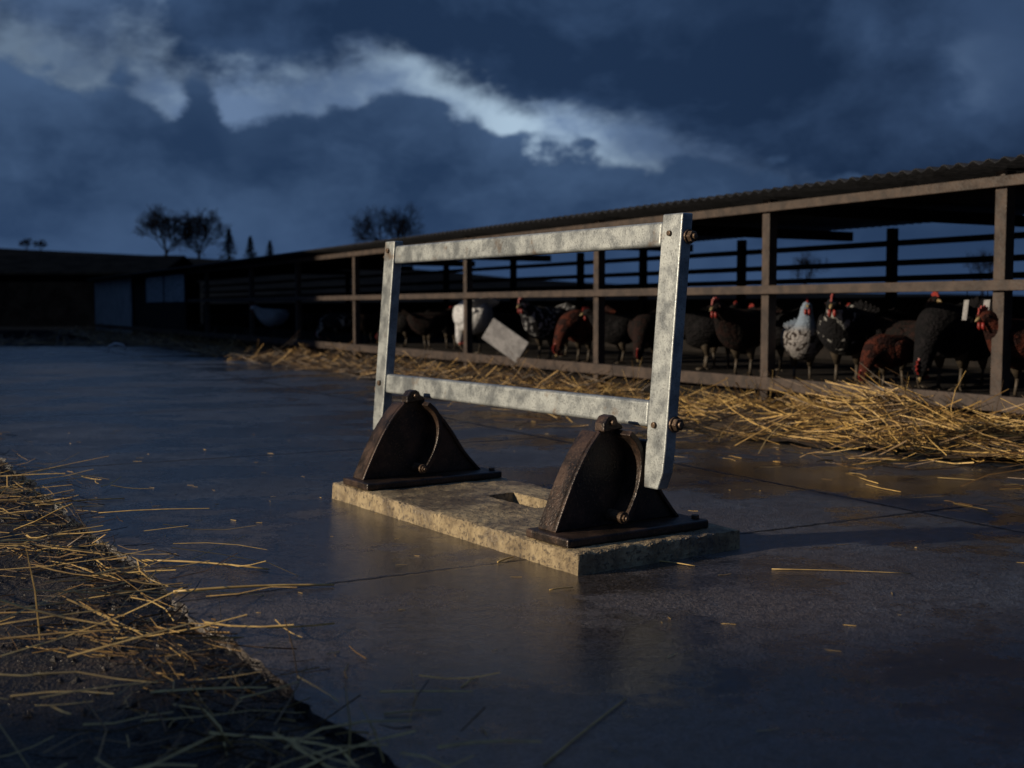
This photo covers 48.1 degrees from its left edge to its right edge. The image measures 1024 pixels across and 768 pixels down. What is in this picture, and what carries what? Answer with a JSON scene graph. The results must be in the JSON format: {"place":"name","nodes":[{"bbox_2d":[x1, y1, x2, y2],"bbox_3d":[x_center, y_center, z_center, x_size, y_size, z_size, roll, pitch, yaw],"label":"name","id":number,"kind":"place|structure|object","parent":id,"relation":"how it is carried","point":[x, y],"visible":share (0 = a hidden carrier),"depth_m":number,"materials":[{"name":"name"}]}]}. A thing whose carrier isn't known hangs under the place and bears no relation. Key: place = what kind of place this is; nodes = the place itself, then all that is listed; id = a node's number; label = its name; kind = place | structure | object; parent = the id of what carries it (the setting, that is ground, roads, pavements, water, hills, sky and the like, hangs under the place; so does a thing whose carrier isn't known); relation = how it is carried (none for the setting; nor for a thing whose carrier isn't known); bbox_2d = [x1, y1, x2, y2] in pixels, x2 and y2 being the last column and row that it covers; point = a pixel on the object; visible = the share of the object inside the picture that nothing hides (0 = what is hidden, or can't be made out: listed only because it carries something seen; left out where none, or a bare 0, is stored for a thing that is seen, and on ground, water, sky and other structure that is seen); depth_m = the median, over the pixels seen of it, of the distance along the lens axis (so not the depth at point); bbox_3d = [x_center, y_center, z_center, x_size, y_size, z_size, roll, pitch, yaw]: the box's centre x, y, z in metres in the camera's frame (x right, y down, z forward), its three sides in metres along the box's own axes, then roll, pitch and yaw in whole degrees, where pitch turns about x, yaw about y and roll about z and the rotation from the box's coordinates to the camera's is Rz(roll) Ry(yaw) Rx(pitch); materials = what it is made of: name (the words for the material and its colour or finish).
{"place":"outdoors","nodes":[
{"label":"outdoors","id":0,"kind":"place"},
{"bbox_2d":[0,255,196,325],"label":"field barn","id":1,"kind":"structure","parent":0,"point":[47,290],"depth_m":46.91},
{"bbox_2d":[0,320,202,345],"bbox_3d":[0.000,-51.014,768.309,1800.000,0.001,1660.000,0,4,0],"label":"ground","id":2,"kind":"structure","parent":0,"point":[14,332],"depth_m":31.89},
{"bbox_2d":[0,322,648,407],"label":"straw strip","id":3,"kind":"object","parent":2,"relation":"on","point":[334,356],"visible":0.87,"depth_m":13.55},
{"bbox_2d":[0,464,383,767],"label":"earth verge","id":4,"kind":"structure","parent":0,"point":[42,723],"depth_m":2.31,"materials":[{"name":"brown soil"}]},
{"bbox_2d":[25,543,40,639],"bbox_3d":[-1.083,0.468,2.595,0.053,0.217,0.007,3,5,38],"label":"straw stalk","id":5,"kind":"object","parent":4,"relation":"on","point":[35,596],"visible":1,"depth_m":2.59,"materials":[{"name":"beige plant"}]},
{"bbox_2d":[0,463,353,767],"bbox_3d":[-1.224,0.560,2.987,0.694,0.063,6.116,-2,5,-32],"label":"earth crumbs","id":6,"kind":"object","parent":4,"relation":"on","point":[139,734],"visible":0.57,"depth_m":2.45,"materials":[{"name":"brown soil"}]},
{"bbox_2d":[0,429,484,767],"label":"straw litter","id":7,"kind":"object","parent":4,"relation":"on","point":[222,736],"visible":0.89,"depth_m":2.42,"materials":[{"name":"beige plant"}]},
{"bbox_2d":[0,456,541,767],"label":"loose straw","id":8,"kind":"object","parent":4,"relation":"on","point":[293,741],"visible":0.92,"depth_m":2.53,"materials":[{"name":"beige plant"}]},
{"bbox_2d":[345,686,350,765],"bbox_3d":[-0.269,0.561,1.887,0.009,0.127,0.034,-1,4,-14],"label":"straw stalk","id":9,"kind":"object","parent":4,"relation":"on","point":[349,743],"visible":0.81,"depth_m":1.88,"materials":[{"name":"beige plant"}]},
{"bbox_2d":[359,702,384,762],"bbox_3d":[-0.232,0.578,1.903,0.055,0.092,0.006,3,5,35],"label":"straw stalk","id":10,"kind":"object","parent":4,"relation":"on","point":[382,757],"visible":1,"depth_m":1.90,"materials":[{"name":"beige plant"}]},
{"bbox_2d":[0,346,1023,767],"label":"concrete yard","id":11,"kind":"structure","parent":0,"point":[940,660],"depth_m":3.09,"materials":[{"name":"grey concrete"}]},
{"bbox_2d":[35,498,124,505],"bbox_3d":[-1.651,0.449,4.389,0.323,0.012,0.007,-2,4,-30],"label":"straw stalk","id":12,"kind":"object","parent":11,"relation":"on","point":[78,500],"visible":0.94,"depth_m":4.39,"materials":[{"name":"yellow plant"}]},
{"bbox_2d":[107,342,126,351],"bbox_3d":[-6.437,-0.601,18.672,0.313,0.155,0.055,-1,4,-12],"label":"bent pipe","id":13,"kind":"object","parent":11,"relation":"on","point":[119,344],"visible":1,"depth_m":18.65,"materials":[{"name":"grey metal"}]},
{"bbox_2d":[142,559,268,569],"bbox_3d":[-0.892,0.520,3.321,0.412,0.012,0.007,1,4,16],"label":"straw stalk","id":14,"kind":"object","parent":11,"relation":"on","point":[152,560],"visible":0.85,"depth_m":3.33,"materials":[{"name":"yellow plant"}]},
{"bbox_2d":[173,584,333,591],"bbox_3d":[-0.682,0.539,3.040,0.417,0.013,0.008,-1,4,-11],"label":"straw stalk","id":15,"kind":"object","parent":11,"relation":"on","point":[225,587],"visible":0.97,"depth_m":3.03,"materials":[{"name":"yellow plant"}]},
{"bbox_2d":[497,556,513,562],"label":"straw stalk","id":16,"kind":"object","parent":11,"relation":"on","point":[499,561],"visible":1,"depth_m":3.38,"materials":[{"name":"yellow plant"}]},
{"bbox_2d":[26,431,1023,751],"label":"straw chips","id":17,"kind":"object","parent":11,"relation":"on","point":[496,649],"visible":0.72,"depth_m":2.72,"materials":[{"name":"beige plant"}]},
{"bbox_2d":[332,213,739,575],"bbox_3d":[-0.069,-0.038,4.097,0.644,1.024,1.895,-3,5,-34],"label":"frame stand","id":18,"kind":"object","parent":11,"relation":"on","point":[603,504],"visible":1,"depth_m":3.59,"materials":[{"name":"metal"}]},
{"bbox_2d":[57,329,1023,458],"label":"chaff bank","id":19,"kind":"structure","parent":11,"relation":"on","point":[718,424],"depth_m":6.69,"materials":[{"name":"yellow plant"}]},
{"bbox_2d":[87,154,1023,428],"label":"poultry shed","id":20,"kind":"structure","parent":11,"relation":"on","point":[985,192],"depth_m":10.82,"materials":[{"name":"brown wood"}]},
{"bbox_2d":[133,275,151,334],"bbox_3d":[-9.003,-1.884,27.931,0.040,1.500,1.982,-2,4,-29],"label":"door","id":21,"kind":"structure","parent":20,"relation":"in","point":[139,282],"depth_m":28.06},
{"bbox_2d":[146,274,164,304],"bbox_3d":[-8.130,-2.148,26.133,0.048,0.670,1.972,-2,4,-29],"label":"window","id":22,"kind":"structure","parent":20,"relation":"in","point":[154,283],"depth_m":26.03,"materials":[{"name":"blue glass"}]},
{"bbox_2d":[164,271,186,303],"bbox_3d":[-7.165,-2.030,24.371,0.048,0.670,1.972,-2,4,-29],"label":"window","id":23,"kind":"structure","parent":20,"relation":"in","point":[175,284],"depth_m":24.20,"materials":[{"name":"blue glass"}]},
{"bbox_2d":[249,304,293,337],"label":"hen","id":24,"kind":"object","parent":20,"relation":"on","point":[272,319],"visible":0.99,"depth_m":19.47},
{"bbox_2d":[292,309,330,338],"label":"hen","id":25,"kind":"object","parent":20,"relation":"on","point":[310,321],"visible":0.65,"depth_m":18.83,"materials":[{"name":"black"}]},
{"bbox_2d":[315,312,352,342],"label":"hen","id":26,"kind":"object","parent":20,"relation":"on","point":[337,323],"visible":0.9,"depth_m":16.71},
{"bbox_2d":[350,309,380,342],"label":"hen","id":27,"kind":"object","parent":20,"relation":"on","point":[370,323],"visible":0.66,"depth_m":16.55,"materials":[{"name":"black"}]},
{"bbox_2d":[375,309,429,346],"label":"hen","id":28,"kind":"object","parent":20,"relation":"on","point":[404,328],"visible":0.38,"depth_m":15.16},
{"bbox_2d":[401,306,453,349],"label":"hen","id":29,"kind":"object","parent":20,"relation":"on","point":[427,326],"visible":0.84,"depth_m":13.88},
{"bbox_2d":[429,307,459,348],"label":"hen","id":30,"kind":"object","parent":20,"relation":"on","point":[448,330],"visible":0.22,"depth_m":14.31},
{"bbox_2d":[453,298,498,353],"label":"hen","id":31,"kind":"object","parent":20,"relation":"on","point":[482,314],"visible":0.82,"depth_m":12.62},
{"bbox_2d":[486,313,523,352],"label":"hen","id":32,"kind":"object","parent":20,"relation":"on","point":[512,321],"visible":0.41,"depth_m":13.02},
{"bbox_2d":[482,318,528,362],"bbox_3d":[-0.064,-0.429,11.265,0.496,0.438,0.033,1,4,21],"label":"pale board","id":33,"kind":"object","parent":20,"relation":"attached to","point":[502,338],"visible":0.98,"depth_m":11.25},
{"bbox_2d":[516,297,575,359],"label":"hen","id":34,"kind":"object","parent":20,"relation":"on","point":[539,323],"visible":0.87,"depth_m":11.26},
{"bbox_2d":[552,306,615,362],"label":"hen","id":35,"kind":"object","parent":20,"relation":"on","point":[575,327],"visible":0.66,"depth_m":10.72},
{"bbox_2d":[557,339,568,356],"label":"hen","id":36,"kind":"object","parent":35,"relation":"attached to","point":[566,343],"visible":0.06,"depth_m":12.24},
{"bbox_2d":[580,306,655,363],"bbox_3d":[0.996,-0.466,10.802,0.739,0.543,0.338,-1,4,-10],"label":"hen","id":37,"kind":"object","parent":20,"relation":"on","point":[616,330],"visible":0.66,"depth_m":10.70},
{"bbox_2d":[628,310,655,367],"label":"hen","id":38,"kind":"object","parent":20,"relation":"on","point":[641,330],"visible":0.72,"depth_m":9.83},
{"bbox_2d":[683,308,746,369],"bbox_3d":[1.604,-0.384,9.695,0.769,0.528,0.352,0,4,5],"label":"hen","id":39,"kind":"object","parent":20,"relation":"on","point":[699,331],"visible":0.38,"depth_m":9.58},
{"bbox_2d":[694,301,740,367],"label":"hen","id":40,"kind":"object","parent":20,"relation":"on","point":[707,310],"visible":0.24,"depth_m":9.92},
{"bbox_2d":[709,297,782,375],"bbox_3d":[1.754,-0.362,8.788,0.824,0.606,0.378,-4,5,-45],"label":"hen","id":41,"kind":"object","parent":20,"relation":"on","point":[737,331],"visible":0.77,"depth_m":8.62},
{"bbox_2d":[749,303,799,371],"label":"hen","id":42,"kind":"object","parent":20,"relation":"on","point":[781,319],"visible":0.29,"depth_m":9.22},
{"bbox_2d":[781,297,823,380],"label":"hen","id":43,"kind":"object","parent":20,"relation":"on","point":[800,339],"visible":0.91,"depth_m":7.98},
{"bbox_2d":[817,293,879,383],"bbox_3d":[2.279,-0.308,7.832,0.391,0.626,0.853,2,4,30],"label":"hen","id":44,"kind":"object","parent":20,"relation":"on","point":[845,330],"visible":0.97,"depth_m":7.67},
{"bbox_2d":[846,303,907,377],"bbox_3d":[2.656,-0.325,8.549,0.352,0.564,0.768,-1,4,-10],"label":"hen","id":45,"kind":"object","parent":20,"relation":"on","point":[893,313],"visible":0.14,"depth_m":8.23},
{"bbox_2d":[858,334,913,386],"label":"hen","id":46,"kind":"object","parent":20,"relation":"on","point":[881,352],"visible":0.83,"depth_m":7.22,"materials":[{"name":"brown"}]},
{"bbox_2d":[875,292,941,387],"bbox_3d":[2.627,-0.294,7.554,0.326,0.637,0.643,-1,4,-15],"label":"hen","id":47,"kind":"object","parent":20,"relation":"on","point":[888,325],"visible":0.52,"depth_m":7.50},
{"bbox_2d":[912,296,991,390],"bbox_3d":[2.783,-0.263,7.321,0.404,0.606,0.883,4,5,45],"label":"hen","id":48,"kind":"object","parent":20,"relation":"on","point":[943,331],"visible":0.88,"depth_m":7.13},
{"bbox_2d":[952,280,969,319],"bbox_3d":[2.614,-0.490,6.707,0.129,0.234,0.049,-2,4,-29],"label":"hanging strip","id":49,"kind":"object","parent":20,"relation":"hanging from","point":[965,309],"visible":0.95,"depth_m":6.73,"materials":[{"name":"white plastic"}]},
{"bbox_2d":[955,318,1012,386],"bbox_3d":[3.081,-0.255,7.676,0.339,0.543,0.739,0,4,0],"label":"hen","id":50,"kind":"object","parent":20,"relation":"on","point":[980,353],"visible":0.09,"depth_m":7.56,"materials":[{"name":"black"}]},
{"bbox_2d":[983,291,990,309],"bbox_3d":[2.682,-0.471,6.584,0.129,0.254,0.061,-2,4,-29],"label":"hanging strip","id":51,"kind":"object","parent":20,"relation":"hanging from","point":[987,302],"visible":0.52,"depth_m":6.60,"materials":[{"name":"white plastic"}]},
{"bbox_2d":[975,305,1023,396],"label":"hen","id":52,"kind":"object","parent":20,"relation":"on","point":[987,319],"visible":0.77,"depth_m":6.42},
{"bbox_2d":[549,587,573,590],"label":"straw stalk","id":53,"kind":"object","parent":11,"relation":"on","point":[560,588],"visible":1,"depth_m":3.04,"materials":[{"name":"beige plant"}]},
{"bbox_2d":[543,697,626,765],"bbox_3d":[0.136,0.611,2.034,0.004,0.005,0.360,2,4,28],"label":"straw stalk","id":54,"kind":"object","parent":11,"relation":"on","point":[564,747],"visible":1,"depth_m":1.99,"materials":[{"name":"beige plant"}]},
{"bbox_2d":[660,560,694,565],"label":"straw stalk","id":55,"kind":"object","parent":11,"relation":"on","point":[677,563],"visible":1,"depth_m":3.34,"materials":[{"name":"yellow plant"}]},
{"bbox_2d":[434,359,1023,516],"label":"straw heap","id":56,"kind":"object","parent":11,"relation":"on","point":[974,423],"visible":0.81,"depth_m":6.19,"materials":[{"name":"yellow plant"}]},
{"bbox_2d":[772,568,910,573],"bbox_3d":[0.931,0.529,3.248,0.384,0.004,0.003,1,4,8],"label":"straw stalk","id":57,"kind":"object","parent":11,"relation":"on","point":[836,570],"visible":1,"depth_m":3.25,"materials":[{"name":"yellow plant"}]},
{"bbox_2d":[0,248,1023,319],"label":"hill","id":58,"kind":"structure","parent":0,"point":[403,279],"depth_m":105.64,"materials":[{"name":"black"}]},
{"bbox_2d":[18,238,31,249],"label":"bare tree","id":59,"kind":"object","parent":58,"relation":"on","point":[27,242],"visible":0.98,"depth_m":148.90,"materials":[{"name":"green plant"}]},
{"bbox_2d":[32,238,46,249],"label":"bare tree","id":60,"kind":"object","parent":58,"relation":"on","point":[40,244],"visible":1,"depth_m":148.95,"materials":[{"name":"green plant"}]},
{"bbox_2d":[133,203,204,254],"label":"bare tree","id":61,"kind":"object","parent":58,"relation":"on","point":[155,224],"visible":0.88,"depth_m":147.94,"materials":[{"name":"black plant"}]},
{"bbox_2d":[160,207,231,257],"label":"bare tree","id":62,"kind":"object","parent":58,"relation":"on","point":[206,226],"visible":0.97,"depth_m":148.00,"materials":[{"name":"black plant"}]},
{"bbox_2d":[218,228,237,259],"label":"conifer","id":63,"kind":"object","parent":58,"relation":"on","point":[228,242],"visible":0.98,"depth_m":148.93,"materials":[{"name":"green plant"}]},
{"bbox_2d":[242,236,256,257],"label":"conifer","id":64,"kind":"object","parent":58,"relation":"on","point":[251,247],"visible":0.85,"depth_m":149.00,"materials":[{"name":"green plant"}]},
{"bbox_2d":[265,240,274,254],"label":"conifer","id":65,"kind":"object","parent":58,"relation":"on","point":[270,247],"visible":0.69,"depth_m":149.02,"materials":[{"name":"green plant"}]},
{"bbox_2d":[348,202,426,243],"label":"bare tree","id":66,"kind":"object","parent":58,"relation":"on","point":[402,228],"visible":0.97,"depth_m":148.36,"materials":[{"name":"black plant"}]},
{"bbox_2d":[789,252,831,284],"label":"bare tree","id":67,"kind":"object","parent":58,"relation":"on","point":[805,262],"visible":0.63,"depth_m":148.93,"materials":[{"name":"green plant"}]},
{"bbox_2d":[964,248,993,294],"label":"bare tree","id":68,"kind":"object","parent":58,"relation":"on","point":[986,265],"visible":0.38,"depth_m":149.40,"materials":[{"name":"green plant"}]},
{"bbox_2d":[0,0,1023,294],"label":"sky","id":69,"kind":"structure","parent":0,"point":[289,119],"materials":[{"name":"blue"}]}
]}

